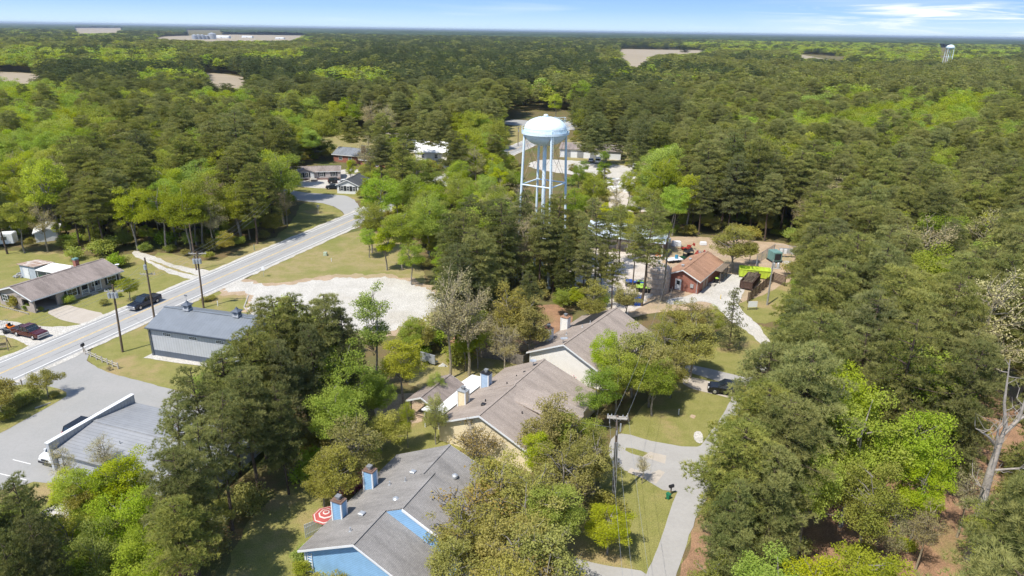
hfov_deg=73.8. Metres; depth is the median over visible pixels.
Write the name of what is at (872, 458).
broadleaf tree
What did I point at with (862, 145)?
pine tree
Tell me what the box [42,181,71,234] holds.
pine tree
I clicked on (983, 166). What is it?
pine tree
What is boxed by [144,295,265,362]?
metal building
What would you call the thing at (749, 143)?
pine tree
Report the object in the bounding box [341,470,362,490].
flowering shrub
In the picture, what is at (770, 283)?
utility pole
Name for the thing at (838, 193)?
pine tree
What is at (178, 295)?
road line
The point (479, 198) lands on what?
broadleaf tree
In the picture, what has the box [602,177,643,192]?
rubble pile
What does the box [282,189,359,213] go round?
side street
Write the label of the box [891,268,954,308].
pine tree
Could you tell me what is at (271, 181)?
pine tree
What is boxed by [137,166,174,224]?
broadleaf tree
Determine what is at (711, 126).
pine tree
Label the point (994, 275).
pine tree
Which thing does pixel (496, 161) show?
broadleaf tree
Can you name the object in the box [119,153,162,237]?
pine tree
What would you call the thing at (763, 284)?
slatted fence
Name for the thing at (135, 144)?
pine tree
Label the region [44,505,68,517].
alley gravel
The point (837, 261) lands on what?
pine tree
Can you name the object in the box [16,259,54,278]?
garden shed
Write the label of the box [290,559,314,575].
shrub
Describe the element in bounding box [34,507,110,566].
broadleaf tree
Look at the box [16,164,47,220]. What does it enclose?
broadleaf tree
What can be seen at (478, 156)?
broadleaf tree
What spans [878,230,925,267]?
pine tree
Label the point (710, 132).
pine tree
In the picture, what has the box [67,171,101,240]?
pine tree
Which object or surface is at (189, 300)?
road crack
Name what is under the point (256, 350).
pine tree
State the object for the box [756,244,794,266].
chain link fence
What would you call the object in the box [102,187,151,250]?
broadleaf tree
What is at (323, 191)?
lawn
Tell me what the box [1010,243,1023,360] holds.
pine tree
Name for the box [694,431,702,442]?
gravel turnout
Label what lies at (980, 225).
pine tree
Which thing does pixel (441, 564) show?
broadleaf tree
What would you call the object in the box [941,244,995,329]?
pine tree
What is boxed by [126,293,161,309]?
pickup truck
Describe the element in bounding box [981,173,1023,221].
pine tree
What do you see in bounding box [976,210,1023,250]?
pine tree
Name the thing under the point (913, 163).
pine tree
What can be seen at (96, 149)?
pine tree
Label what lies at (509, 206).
broadleaf tree
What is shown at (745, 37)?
forest
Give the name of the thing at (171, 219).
broadleaf tree
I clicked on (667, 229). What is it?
broadleaf tree
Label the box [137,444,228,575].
pine tree
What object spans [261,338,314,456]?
pine tree
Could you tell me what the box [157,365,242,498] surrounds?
pine tree
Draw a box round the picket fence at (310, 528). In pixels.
[304,521,321,537]
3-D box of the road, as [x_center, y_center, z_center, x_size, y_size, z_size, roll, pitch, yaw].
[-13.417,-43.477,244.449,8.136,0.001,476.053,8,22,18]
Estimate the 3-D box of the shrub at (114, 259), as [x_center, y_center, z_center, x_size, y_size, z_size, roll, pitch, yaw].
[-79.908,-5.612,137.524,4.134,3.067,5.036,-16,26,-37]
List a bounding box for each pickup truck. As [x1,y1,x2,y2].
[10,322,49,339]
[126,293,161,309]
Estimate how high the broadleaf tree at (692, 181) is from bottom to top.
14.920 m
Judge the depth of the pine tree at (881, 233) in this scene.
112.07 m
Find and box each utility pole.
[104,284,123,351]
[140,257,154,317]
[188,252,205,307]
[189,224,196,269]
[607,413,627,500]
[662,231,670,300]
[766,260,773,304]
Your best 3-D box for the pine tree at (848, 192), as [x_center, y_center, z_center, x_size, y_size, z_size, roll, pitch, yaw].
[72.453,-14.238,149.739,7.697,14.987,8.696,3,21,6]
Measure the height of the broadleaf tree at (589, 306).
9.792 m
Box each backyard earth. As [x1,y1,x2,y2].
[374,393,427,422]
[450,304,572,353]
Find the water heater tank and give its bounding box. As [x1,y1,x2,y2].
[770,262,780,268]
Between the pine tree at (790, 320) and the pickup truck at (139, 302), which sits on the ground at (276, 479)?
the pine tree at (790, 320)
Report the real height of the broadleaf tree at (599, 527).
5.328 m
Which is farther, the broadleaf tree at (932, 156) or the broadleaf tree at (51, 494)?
the broadleaf tree at (932, 156)
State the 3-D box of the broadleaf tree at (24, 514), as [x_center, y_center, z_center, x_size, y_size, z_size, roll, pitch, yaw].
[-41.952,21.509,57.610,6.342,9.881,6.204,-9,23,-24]
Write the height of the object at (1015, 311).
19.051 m
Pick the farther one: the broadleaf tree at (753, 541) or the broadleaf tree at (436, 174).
the broadleaf tree at (436, 174)
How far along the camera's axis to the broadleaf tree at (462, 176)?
180.31 m
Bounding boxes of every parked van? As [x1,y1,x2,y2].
[38,448,51,465]
[595,157,601,163]
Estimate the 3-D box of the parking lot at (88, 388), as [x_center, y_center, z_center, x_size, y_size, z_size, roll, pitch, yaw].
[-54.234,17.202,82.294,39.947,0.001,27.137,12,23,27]
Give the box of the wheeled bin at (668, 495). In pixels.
[665,492,670,499]
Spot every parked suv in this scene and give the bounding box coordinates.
[61,414,93,432]
[327,177,340,183]
[707,379,743,395]
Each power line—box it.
[2,291,111,338]
[110,252,194,291]
[609,417,648,575]
[618,290,671,412]
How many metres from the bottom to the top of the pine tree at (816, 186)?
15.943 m
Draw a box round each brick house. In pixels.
[331,145,374,163]
[359,152,399,168]
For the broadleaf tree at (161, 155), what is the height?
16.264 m
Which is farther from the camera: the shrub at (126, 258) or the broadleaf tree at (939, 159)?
the broadleaf tree at (939, 159)
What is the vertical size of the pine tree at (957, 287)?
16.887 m
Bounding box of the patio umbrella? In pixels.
[312,506,331,524]
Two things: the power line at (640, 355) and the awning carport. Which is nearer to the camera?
the power line at (640, 355)
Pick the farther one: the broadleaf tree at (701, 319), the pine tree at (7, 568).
the broadleaf tree at (701, 319)
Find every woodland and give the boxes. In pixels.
[0,27,1023,99]
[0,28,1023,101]
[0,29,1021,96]
[0,71,1023,175]
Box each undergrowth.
[0,128,1023,575]
[1,120,1020,575]
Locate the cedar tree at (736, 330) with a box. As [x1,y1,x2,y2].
[715,287,747,351]
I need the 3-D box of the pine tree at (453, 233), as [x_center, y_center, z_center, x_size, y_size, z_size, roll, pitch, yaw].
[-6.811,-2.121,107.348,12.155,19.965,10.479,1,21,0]
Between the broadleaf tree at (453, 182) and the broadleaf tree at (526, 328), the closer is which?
the broadleaf tree at (526, 328)
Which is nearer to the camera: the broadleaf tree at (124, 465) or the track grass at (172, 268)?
the broadleaf tree at (124, 465)
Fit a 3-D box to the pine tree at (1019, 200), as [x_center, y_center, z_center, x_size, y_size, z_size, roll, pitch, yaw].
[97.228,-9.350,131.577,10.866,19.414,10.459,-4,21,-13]
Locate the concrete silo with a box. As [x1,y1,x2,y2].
[646,260,671,294]
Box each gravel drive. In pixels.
[0,320,76,344]
[132,251,207,278]
[297,169,359,187]
[666,274,769,342]
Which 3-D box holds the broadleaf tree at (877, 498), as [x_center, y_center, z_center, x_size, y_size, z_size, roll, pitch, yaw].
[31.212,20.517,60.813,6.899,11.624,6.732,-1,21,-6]
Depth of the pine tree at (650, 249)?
117.89 m
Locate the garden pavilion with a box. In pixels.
[406,374,464,416]
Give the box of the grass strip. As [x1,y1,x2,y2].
[625,448,646,456]
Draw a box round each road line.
[0,140,526,362]
[0,148,516,373]
[1,126,566,372]
[11,144,533,379]
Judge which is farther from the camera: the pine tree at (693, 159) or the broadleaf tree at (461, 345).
the pine tree at (693, 159)
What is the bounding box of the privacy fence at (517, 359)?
[477,346,528,364]
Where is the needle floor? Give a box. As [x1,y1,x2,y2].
[680,386,1023,575]
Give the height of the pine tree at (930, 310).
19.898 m
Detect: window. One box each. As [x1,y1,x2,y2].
[2,294,7,300]
[66,287,77,295]
[81,284,87,291]
[107,274,116,283]
[162,332,170,336]
[188,336,197,340]
[215,340,224,344]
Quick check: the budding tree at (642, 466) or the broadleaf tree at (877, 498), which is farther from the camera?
the budding tree at (642, 466)
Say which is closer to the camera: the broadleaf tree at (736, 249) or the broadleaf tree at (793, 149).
the broadleaf tree at (736, 249)
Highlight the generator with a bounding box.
[766,248,782,262]
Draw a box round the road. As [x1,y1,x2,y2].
[0,122,573,381]
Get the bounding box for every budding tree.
[24,201,57,251]
[43,442,82,476]
[47,153,66,167]
[84,432,123,464]
[194,199,228,249]
[201,175,229,228]
[235,188,257,239]
[274,188,294,227]
[353,136,375,177]
[359,102,380,122]
[372,104,398,127]
[422,263,479,374]
[440,279,496,376]
[448,146,469,171]
[462,144,486,184]
[483,301,508,348]
[488,317,521,367]
[490,180,509,198]
[501,184,538,219]
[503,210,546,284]
[595,197,609,216]
[610,187,625,206]
[635,453,650,483]
[699,306,721,329]
[792,195,813,219]
[828,175,855,199]
[871,507,910,574]
[896,213,961,265]
[903,497,951,569]
[938,264,1023,370]
[948,462,999,537]
[960,206,1001,250]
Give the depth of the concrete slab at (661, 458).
78.90 m
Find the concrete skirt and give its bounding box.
[144,354,214,365]
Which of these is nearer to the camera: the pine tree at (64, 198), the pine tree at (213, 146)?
the pine tree at (64, 198)
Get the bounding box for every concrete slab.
[628,468,664,482]
[643,452,665,462]
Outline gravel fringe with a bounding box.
[220,273,434,336]
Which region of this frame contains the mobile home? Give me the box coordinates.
[289,165,340,181]
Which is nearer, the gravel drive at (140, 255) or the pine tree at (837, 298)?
the pine tree at (837, 298)
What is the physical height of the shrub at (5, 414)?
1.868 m
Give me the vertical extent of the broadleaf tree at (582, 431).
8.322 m
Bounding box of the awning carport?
[35,263,73,276]
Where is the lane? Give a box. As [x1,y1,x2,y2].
[646,354,765,575]
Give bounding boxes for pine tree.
[0,187,17,253]
[0,470,72,571]
[0,512,27,575]
[0,526,53,575]
[9,508,80,575]
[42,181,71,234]
[47,150,62,163]
[52,135,86,169]
[52,187,82,247]
[59,143,99,223]
[60,169,83,233]
[66,188,102,253]
[67,145,105,228]
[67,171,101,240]
[72,175,115,252]
[79,159,106,234]
[83,131,118,160]
[84,147,107,159]
[92,153,109,226]
[93,167,136,245]
[94,148,132,227]
[98,157,136,231]
[110,144,123,154]
[119,143,156,224]
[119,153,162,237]
[121,141,156,163]
[125,129,159,164]
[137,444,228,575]
[140,493,221,575]
[147,392,198,468]
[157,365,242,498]
[158,133,200,177]
[163,467,217,575]
[169,417,232,549]
[170,132,200,168]
[188,386,251,530]
[192,152,215,171]
[193,119,219,158]
[196,344,264,474]
[197,132,228,170]
[209,110,264,152]
[209,156,242,199]
[210,116,238,140]
[215,363,283,498]
[218,325,298,458]
[222,140,261,181]
[224,137,236,153]
[232,162,271,243]
[235,134,264,160]
[237,147,271,225]
[246,294,320,408]
[247,128,280,197]
[256,380,306,494]
[258,162,283,232]
[259,133,275,147]
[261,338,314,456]
[267,121,306,194]
[271,292,324,425]
[292,293,364,418]
[292,323,341,440]
[327,308,367,423]
[365,134,394,181]
[381,139,421,206]
[430,212,462,285]
[431,102,454,131]
[431,212,502,303]
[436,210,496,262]
[438,129,467,168]
[441,230,484,300]
[447,226,508,306]
[458,193,485,243]
[460,142,472,164]
[476,200,502,236]
[477,198,532,299]
[482,197,515,262]
[508,190,538,279]
[514,269,544,332]
[523,206,561,292]
[537,193,581,288]
[538,217,572,294]
[549,232,576,289]
[564,209,594,273]
[571,237,597,288]
[573,221,605,295]
[583,197,614,279]
[593,244,612,284]
[597,249,626,307]
[598,207,622,273]
[607,204,632,260]
[621,204,672,305]
[621,216,648,288]
[645,198,667,227]
[675,130,695,158]
[675,155,698,217]
[676,127,696,154]
[679,131,710,168]
[679,418,794,528]
[683,152,702,170]
[683,164,712,224]
[688,174,718,234]
[689,139,725,224]
[693,461,738,564]
[694,128,721,199]
[695,478,764,575]
[697,412,795,510]
[703,124,724,134]
[706,377,816,477]
[706,511,757,575]
[707,133,729,205]
[707,141,728,212]
[710,156,742,228]
[711,132,747,221]
[713,154,750,225]
[721,137,745,169]
[723,340,791,418]
[726,441,821,566]
[727,166,752,223]
[733,128,759,193]
[734,137,777,231]
[736,391,843,558]
[742,139,765,222]
[744,167,782,230]
[744,339,864,507]
[747,139,788,225]
[750,149,788,230]
[754,172,788,240]
[759,311,816,386]
[762,286,822,343]
[764,298,828,366]
[771,310,868,399]
[774,139,790,154]
[774,156,810,228]
[778,148,821,230]
[784,146,819,226]
[784,233,842,293]
[786,172,813,228]
[786,244,824,288]
[786,247,841,306]
[787,190,838,254]
[788,222,834,274]
[789,204,838,261]
[797,139,830,219]
[799,179,825,215]
[801,170,834,210]
[804,188,846,218]
[805,252,871,303]
[806,266,858,338]
[814,143,844,176]
[821,157,835,188]
[822,158,858,199]
[822,259,870,335]
[823,231,883,306]
[824,218,855,250]
[827,153,856,175]
[827,289,894,413]
[828,201,865,255]
[833,149,862,187]
[833,172,866,202]
[833,283,911,420]
[834,145,857,162]
[837,196,852,206]
[837,324,896,418]
[838,312,967,489]
[839,190,856,200]
[840,178,895,217]
[840,200,886,245]
[841,204,889,260]
[844,140,874,162]
[850,194,885,219]
[851,148,899,176]
[851,263,939,418]
[853,165,871,185]
[857,239,912,302]
[861,223,908,259]
[863,156,906,189]
[869,192,894,209]
[870,168,901,200]
[871,251,921,281]
[872,184,889,198]
[874,284,961,426]
[877,211,921,241]
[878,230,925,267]
[879,185,912,215]
[886,141,913,165]
[887,183,926,229]
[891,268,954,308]
[896,157,921,184]
[897,174,934,202]
[900,147,937,174]
[905,338,1014,495]
[909,163,952,202]
[909,182,963,240]
[909,533,1023,575]
[912,162,960,198]
[912,226,929,240]
[912,230,929,242]
[918,178,961,215]
[920,240,940,255]
[921,304,992,429]
[922,272,995,429]
[924,329,1013,460]
[932,251,995,321]
[935,223,973,255]
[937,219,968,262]
[938,267,1008,339]
[939,470,1023,575]
[941,197,970,219]
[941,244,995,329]
[945,279,979,331]
[950,183,979,218]
[950,208,983,232]
[955,166,990,189]
[957,154,990,171]
[957,159,996,187]
[959,179,1000,224]
[962,220,989,247]
[964,158,994,179]
[967,246,1013,278]
[968,469,1023,575]
[973,174,997,184]
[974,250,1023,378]
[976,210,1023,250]
[979,179,1007,190]
[979,186,1003,213]
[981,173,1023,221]
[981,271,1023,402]
[982,205,1023,247]
[983,163,1004,184]
[985,268,1003,294]
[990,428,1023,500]
[991,190,1023,231]
[993,175,1014,188]
[995,158,1023,179]
[996,224,1023,336]
[998,179,1023,210]
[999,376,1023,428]
[1000,303,1023,380]
[1005,325,1023,405]
[1008,164,1023,187]
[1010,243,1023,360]
[1013,166,1023,177]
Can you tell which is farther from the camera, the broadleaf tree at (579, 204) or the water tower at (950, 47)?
the water tower at (950, 47)
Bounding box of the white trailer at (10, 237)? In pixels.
[0,231,17,246]
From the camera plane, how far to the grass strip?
79.92 m
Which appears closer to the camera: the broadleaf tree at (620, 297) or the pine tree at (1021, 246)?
the pine tree at (1021, 246)
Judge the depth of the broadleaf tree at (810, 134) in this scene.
215.94 m
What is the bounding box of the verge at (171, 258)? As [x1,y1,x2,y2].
[155,237,280,270]
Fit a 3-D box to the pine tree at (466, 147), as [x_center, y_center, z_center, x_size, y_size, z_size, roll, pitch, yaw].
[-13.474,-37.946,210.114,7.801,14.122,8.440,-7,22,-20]
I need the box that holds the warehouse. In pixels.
[589,220,668,256]
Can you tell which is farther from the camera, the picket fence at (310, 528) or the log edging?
the log edging
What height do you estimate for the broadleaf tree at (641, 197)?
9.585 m
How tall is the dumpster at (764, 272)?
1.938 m
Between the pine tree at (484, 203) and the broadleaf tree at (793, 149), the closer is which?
the pine tree at (484, 203)
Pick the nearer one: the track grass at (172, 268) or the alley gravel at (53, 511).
the alley gravel at (53, 511)
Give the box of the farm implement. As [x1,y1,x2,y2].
[678,243,694,250]
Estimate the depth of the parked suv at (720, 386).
92.67 m
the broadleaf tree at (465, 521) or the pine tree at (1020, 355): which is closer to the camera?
the broadleaf tree at (465, 521)
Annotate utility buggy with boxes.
[679,250,689,259]
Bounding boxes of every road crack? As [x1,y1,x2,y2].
[0,146,516,367]
[5,144,516,359]
[16,144,534,378]
[21,144,529,369]
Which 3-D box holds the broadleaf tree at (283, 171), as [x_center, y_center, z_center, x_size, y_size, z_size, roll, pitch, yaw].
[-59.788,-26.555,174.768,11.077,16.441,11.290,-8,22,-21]
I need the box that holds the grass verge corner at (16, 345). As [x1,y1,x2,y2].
[0,335,23,356]
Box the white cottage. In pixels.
[335,173,369,193]
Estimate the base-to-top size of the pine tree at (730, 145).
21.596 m
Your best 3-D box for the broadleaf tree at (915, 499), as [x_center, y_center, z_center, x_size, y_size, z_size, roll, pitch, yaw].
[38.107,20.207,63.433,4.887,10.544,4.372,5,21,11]
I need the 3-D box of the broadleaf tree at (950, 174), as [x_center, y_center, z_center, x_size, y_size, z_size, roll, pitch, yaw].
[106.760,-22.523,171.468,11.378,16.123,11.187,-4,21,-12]
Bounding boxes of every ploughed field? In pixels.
[0,72,38,84]
[75,28,120,33]
[159,34,302,41]
[205,73,246,88]
[619,49,702,66]
[801,55,831,60]
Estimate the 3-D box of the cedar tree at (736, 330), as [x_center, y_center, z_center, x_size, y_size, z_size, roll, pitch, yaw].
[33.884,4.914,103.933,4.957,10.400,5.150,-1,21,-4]
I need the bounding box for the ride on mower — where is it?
[5,323,14,329]
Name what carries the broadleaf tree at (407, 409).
on the lawn at (273, 534)
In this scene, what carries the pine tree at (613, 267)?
on the ground at (276, 479)
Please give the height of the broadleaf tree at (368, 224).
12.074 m
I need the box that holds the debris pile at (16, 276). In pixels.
[13,272,21,277]
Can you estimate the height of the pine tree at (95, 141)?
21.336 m
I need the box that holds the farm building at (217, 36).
[216,35,230,37]
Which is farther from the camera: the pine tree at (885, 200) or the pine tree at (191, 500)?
the pine tree at (885, 200)
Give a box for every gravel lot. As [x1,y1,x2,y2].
[224,276,442,331]
[529,159,636,178]
[607,165,647,211]
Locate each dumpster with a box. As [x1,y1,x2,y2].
[738,265,770,278]
[739,272,760,289]
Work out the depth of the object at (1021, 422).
69.93 m
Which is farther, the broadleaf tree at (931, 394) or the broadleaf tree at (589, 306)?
the broadleaf tree at (589, 306)
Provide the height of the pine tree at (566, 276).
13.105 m
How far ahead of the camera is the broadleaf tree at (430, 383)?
87.26 m
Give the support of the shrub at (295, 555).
on the lawn at (273, 534)
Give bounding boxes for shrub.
[0,398,29,409]
[0,406,16,420]
[7,294,26,308]
[8,392,35,406]
[13,386,45,403]
[46,391,58,397]
[61,294,74,303]
[63,246,85,258]
[98,298,109,305]
[106,251,125,266]
[117,254,131,265]
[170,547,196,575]
[199,295,210,301]
[208,294,217,299]
[288,540,307,562]
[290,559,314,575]
[310,570,329,575]
[324,569,348,575]
[339,481,359,495]
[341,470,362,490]
[393,329,409,346]
[397,317,426,330]
[409,341,432,354]
[420,322,446,345]
[421,313,444,329]
[447,419,504,459]
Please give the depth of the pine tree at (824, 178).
159.81 m
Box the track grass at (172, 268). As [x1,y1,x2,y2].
[149,260,197,275]
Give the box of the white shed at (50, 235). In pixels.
[32,221,60,242]
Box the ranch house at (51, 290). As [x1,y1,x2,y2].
[0,257,123,312]
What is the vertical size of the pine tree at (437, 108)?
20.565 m
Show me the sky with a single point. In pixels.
(884, 18)
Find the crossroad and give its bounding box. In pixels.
[504,120,574,129]
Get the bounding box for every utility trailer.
[0,319,16,333]
[420,351,437,363]
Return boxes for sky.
[0,0,1023,38]
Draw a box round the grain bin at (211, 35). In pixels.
[208,32,216,38]
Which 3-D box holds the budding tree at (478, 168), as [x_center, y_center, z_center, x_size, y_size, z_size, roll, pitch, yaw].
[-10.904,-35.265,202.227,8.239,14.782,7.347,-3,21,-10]
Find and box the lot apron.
[12,351,88,385]
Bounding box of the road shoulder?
[0,121,576,383]
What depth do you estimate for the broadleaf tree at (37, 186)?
156.54 m
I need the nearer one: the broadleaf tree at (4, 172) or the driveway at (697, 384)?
the driveway at (697, 384)
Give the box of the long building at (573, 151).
[559,142,623,159]
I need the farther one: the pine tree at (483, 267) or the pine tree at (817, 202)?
the pine tree at (817, 202)
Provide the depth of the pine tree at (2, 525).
53.21 m
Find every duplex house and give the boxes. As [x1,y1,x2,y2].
[297,444,509,575]
[421,358,598,472]
[526,307,650,388]
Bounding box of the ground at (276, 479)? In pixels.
[0,27,1023,575]
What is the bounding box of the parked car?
[325,184,336,189]
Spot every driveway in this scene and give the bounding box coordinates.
[48,305,102,323]
[561,557,645,575]
[609,434,699,490]
[683,376,732,397]
[685,365,743,380]
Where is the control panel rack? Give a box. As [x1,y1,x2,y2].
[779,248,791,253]
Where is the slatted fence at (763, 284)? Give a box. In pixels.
[747,272,786,302]
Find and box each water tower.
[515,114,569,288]
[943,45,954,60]
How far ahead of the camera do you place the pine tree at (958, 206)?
135.82 m
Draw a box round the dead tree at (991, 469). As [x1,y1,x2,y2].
[963,357,1023,561]
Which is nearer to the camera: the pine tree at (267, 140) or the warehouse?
the warehouse
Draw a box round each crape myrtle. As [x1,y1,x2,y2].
[0,377,22,412]
[22,368,66,397]
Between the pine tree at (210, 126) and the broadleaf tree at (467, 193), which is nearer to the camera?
the broadleaf tree at (467, 193)
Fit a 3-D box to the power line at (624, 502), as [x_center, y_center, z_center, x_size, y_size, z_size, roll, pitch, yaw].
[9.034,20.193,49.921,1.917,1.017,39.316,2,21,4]
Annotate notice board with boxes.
[747,301,757,309]
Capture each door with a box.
[22,268,30,278]
[577,151,582,157]
[674,279,681,289]
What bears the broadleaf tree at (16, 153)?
on the ground at (276, 479)
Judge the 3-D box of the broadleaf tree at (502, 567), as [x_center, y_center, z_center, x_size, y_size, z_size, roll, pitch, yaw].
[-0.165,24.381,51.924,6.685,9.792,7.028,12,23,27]
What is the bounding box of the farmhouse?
[414,140,449,160]
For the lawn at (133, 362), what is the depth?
100.64 m
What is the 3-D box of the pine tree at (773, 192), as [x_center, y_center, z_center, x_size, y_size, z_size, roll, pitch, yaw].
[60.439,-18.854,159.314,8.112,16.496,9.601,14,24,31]
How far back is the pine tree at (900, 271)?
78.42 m
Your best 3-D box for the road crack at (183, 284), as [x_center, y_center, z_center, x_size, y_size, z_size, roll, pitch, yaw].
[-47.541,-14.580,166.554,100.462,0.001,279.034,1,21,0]
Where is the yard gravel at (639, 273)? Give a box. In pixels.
[566,247,663,314]
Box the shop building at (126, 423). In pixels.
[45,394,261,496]
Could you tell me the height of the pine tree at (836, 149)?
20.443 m
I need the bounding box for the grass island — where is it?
[0,385,65,432]
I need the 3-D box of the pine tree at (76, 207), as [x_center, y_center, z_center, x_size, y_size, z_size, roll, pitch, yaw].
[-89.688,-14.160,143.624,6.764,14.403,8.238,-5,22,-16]
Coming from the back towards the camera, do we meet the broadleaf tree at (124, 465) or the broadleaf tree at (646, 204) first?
the broadleaf tree at (646, 204)
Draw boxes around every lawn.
[0,250,189,348]
[28,482,111,535]
[87,291,247,390]
[226,405,520,575]
[248,231,425,282]
[276,202,343,240]
[290,187,367,200]
[317,134,459,169]
[408,351,515,394]
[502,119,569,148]
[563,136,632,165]
[564,325,771,573]
[739,282,795,323]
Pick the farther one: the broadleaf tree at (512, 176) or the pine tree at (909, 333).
the broadleaf tree at (512, 176)
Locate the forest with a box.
[0,23,1023,44]
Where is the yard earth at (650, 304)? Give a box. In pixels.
[628,236,796,316]
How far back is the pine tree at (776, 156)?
161.57 m
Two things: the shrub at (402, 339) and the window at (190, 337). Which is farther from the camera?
the shrub at (402, 339)
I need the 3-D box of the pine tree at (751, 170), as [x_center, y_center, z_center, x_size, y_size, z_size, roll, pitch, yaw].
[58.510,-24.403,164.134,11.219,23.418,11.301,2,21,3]
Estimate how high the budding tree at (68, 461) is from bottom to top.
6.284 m
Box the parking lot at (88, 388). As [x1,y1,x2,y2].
[0,360,207,488]
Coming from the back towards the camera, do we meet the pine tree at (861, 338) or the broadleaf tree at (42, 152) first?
the broadleaf tree at (42, 152)
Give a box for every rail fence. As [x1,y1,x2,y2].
[0,337,10,350]
[84,348,118,368]
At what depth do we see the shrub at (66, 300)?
119.16 m
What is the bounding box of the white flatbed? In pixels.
[665,255,682,262]
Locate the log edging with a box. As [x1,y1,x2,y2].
[0,305,28,314]
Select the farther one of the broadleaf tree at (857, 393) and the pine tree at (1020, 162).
the pine tree at (1020, 162)
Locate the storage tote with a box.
[671,240,680,246]
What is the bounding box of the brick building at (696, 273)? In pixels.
[670,251,729,293]
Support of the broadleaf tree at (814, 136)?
on the ground at (276, 479)
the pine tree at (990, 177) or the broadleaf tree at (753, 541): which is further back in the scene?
the pine tree at (990, 177)
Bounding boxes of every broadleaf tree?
[0,152,23,165]
[0,162,27,215]
[0,162,27,220]
[0,176,25,203]
[0,184,25,230]
[0,199,36,252]
[0,492,53,544]
[3,145,30,160]
[3,151,40,210]
[14,145,40,156]
[16,158,69,237]
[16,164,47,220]
[21,156,51,221]
[30,163,71,226]
[31,144,61,167]
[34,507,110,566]
[39,145,64,163]
[46,466,86,511]
[50,466,125,520]
[50,539,99,575]
[54,136,88,158]
[56,483,100,531]
[58,515,134,575]
[74,483,157,550]
[78,460,136,510]
[87,444,152,504]
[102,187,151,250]
[110,180,148,242]
[114,513,164,571]
[115,276,139,300]
[133,184,175,251]
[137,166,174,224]
[143,165,183,229]
[146,177,181,244]
[147,146,163,160]
[150,160,170,174]
[155,151,192,170]
[158,179,214,252]
[166,138,205,157]
[166,155,221,189]
[170,185,206,244]
[173,170,226,243]
[184,126,210,143]
[194,167,222,219]
[201,162,228,220]
[206,147,229,168]
[209,172,261,235]
[217,191,256,243]
[248,185,269,235]
[258,148,289,199]
[260,151,302,224]
[262,152,297,199]
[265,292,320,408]
[301,455,341,506]
[302,371,369,446]
[307,335,379,405]
[313,441,361,497]
[318,412,383,493]
[345,160,355,176]
[348,279,392,374]
[352,199,384,252]
[358,228,375,257]
[359,171,404,226]
[369,446,382,466]
[371,226,395,270]
[378,208,422,269]
[380,336,428,403]
[382,178,409,222]
[385,135,399,150]
[393,151,437,186]
[395,173,424,204]
[396,240,425,284]
[397,400,416,439]
[402,190,450,219]
[407,190,454,256]
[407,318,436,349]
[411,203,443,253]
[412,181,449,209]
[422,166,448,191]
[422,392,448,444]
[422,495,503,564]
[424,535,487,575]
[426,372,448,386]
[427,186,449,208]
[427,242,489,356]
[430,457,530,538]
[444,159,471,178]
[444,172,472,204]
[445,181,469,214]
[446,169,472,190]
[451,123,483,170]
[453,319,479,370]
[456,183,482,208]
[458,511,556,575]
[460,445,530,510]
[462,206,515,256]
[463,144,489,172]
[464,139,489,158]
[465,310,494,368]
[468,124,491,144]
[468,151,488,172]
[470,191,483,210]
[475,174,496,195]
[475,552,538,575]
[480,132,505,155]
[481,182,510,201]
[481,191,503,205]
[482,140,510,166]
[483,153,503,173]
[483,280,538,350]
[486,161,508,183]
[488,167,508,187]
[488,462,567,540]
[494,200,524,221]
[496,517,588,575]
[502,169,519,191]
[504,554,587,575]
[505,294,552,361]
[506,190,516,201]
[514,391,584,468]
[519,430,554,470]
[523,482,587,537]
[528,429,606,505]
[548,93,562,116]
[554,412,608,472]
[558,187,589,229]
[570,425,623,495]
[571,165,587,188]
[572,108,586,126]
[573,364,622,426]
[577,277,610,313]
[582,172,606,212]
[582,503,637,554]
[589,328,622,368]
[590,347,648,415]
[597,148,611,177]
[597,202,612,218]
[603,320,661,398]
[613,278,643,312]
[618,169,640,204]
[619,210,635,253]
[631,356,678,415]
[632,186,649,219]
[633,338,681,407]
[634,151,649,172]
[637,152,678,187]
[638,187,666,209]
[639,143,685,201]
[641,315,687,356]
[642,153,685,193]
[644,175,668,196]
[645,203,674,249]
[646,143,671,165]
[654,300,690,337]
[656,184,690,235]
[658,147,690,184]
[661,343,693,397]
[665,311,717,377]
[673,296,711,326]
[677,173,707,233]
[686,551,729,575]
[708,223,759,272]
[731,539,806,575]
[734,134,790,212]
[743,238,759,263]
[749,492,782,554]
[776,153,815,216]
[777,138,794,152]
[778,553,840,575]
[780,143,798,158]
[785,443,849,554]
[788,144,800,154]
[803,539,916,575]
[805,131,816,139]
[808,134,825,144]
[816,359,888,497]
[820,387,917,527]
[824,457,914,562]
[862,330,977,475]
[869,408,964,533]
[894,458,958,550]
[900,210,916,229]
[911,239,968,287]
[917,204,971,245]
[920,250,953,279]
[929,152,939,162]
[930,149,957,166]
[937,168,959,181]
[968,233,1000,250]
[971,241,1022,266]
[981,211,1001,235]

